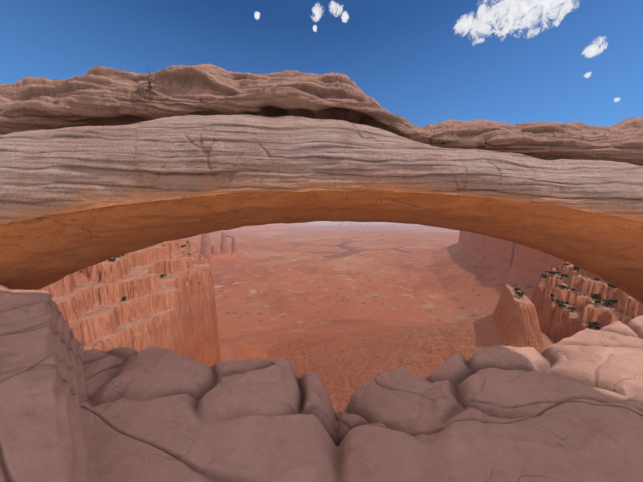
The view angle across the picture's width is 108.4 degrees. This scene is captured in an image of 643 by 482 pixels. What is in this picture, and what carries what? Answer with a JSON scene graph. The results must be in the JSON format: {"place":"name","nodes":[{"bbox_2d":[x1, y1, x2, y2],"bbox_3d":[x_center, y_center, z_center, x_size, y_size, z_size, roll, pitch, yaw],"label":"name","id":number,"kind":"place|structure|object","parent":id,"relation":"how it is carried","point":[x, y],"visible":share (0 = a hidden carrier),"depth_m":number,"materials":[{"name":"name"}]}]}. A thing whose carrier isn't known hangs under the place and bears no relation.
{"place":"outdoors","nodes":[
{"label":"outdoors","id":0,"kind":"place"},
{"bbox_2d":[0,285,642,481],"bbox_3d":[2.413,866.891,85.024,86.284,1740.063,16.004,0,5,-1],"label":"slickrock ground","id":1,"kind":"structure","parent":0,"point":[567,409],"depth_m":2.45,"materials":[{"name":"stone"}]},
{"bbox_2d":[0,63,642,304],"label":"natural rock arch","id":2,"kind":"structure","parent":1,"relation":"on","point":[99,164],"depth_m":4.97,"materials":[{"name":"stone"}]},
{"bbox_2d":[133,67,156,99],"bbox_3d":[-3.867,-3.420,5.080,0.576,0.695,0.417,0,5,-1],"label":"dead bush","id":3,"kind":"object","parent":2,"relation":"on","point":[149,87],"visible":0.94,"depth_m":5.08,"materials":[{"name":"grey plant"}]},
{"bbox_2d":[0,0,642,126],"label":"sky","id":4,"kind":"structure","parent":0,"point":[424,62],"materials":[{"name":"blue"}]},
{"bbox_2d":[39,221,642,412],"bbox_3d":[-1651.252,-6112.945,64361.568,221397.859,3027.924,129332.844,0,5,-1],"label":"desert canyon landscape","id":5,"kind":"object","parent":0,"point":[344,311],"depth_m":372.79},
{"bbox_2d":[200,233,211,259],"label":"rock spire","id":6,"kind":"structure","parent":5,"relation":"on","point":[205,251],"depth_m":1554.79,"materials":[{"name":"red stone"}]},
{"bbox_2d":[211,245,217,256],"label":"spire","id":7,"kind":"structure","parent":5,"relation":"on","point":[214,249],"depth_m":1602.34,"materials":[{"name":"red stone"}]},
{"bbox_2d":[220,231,227,253],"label":"rock spire","id":8,"kind":"structure","parent":5,"relation":"on","point":[223,248],"depth_m":1641.32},
{"bbox_2d":[231,235,236,252],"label":"rock spire","id":9,"kind":"structure","parent":5,"relation":"on","point":[233,248],"depth_m":1688.05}
]}

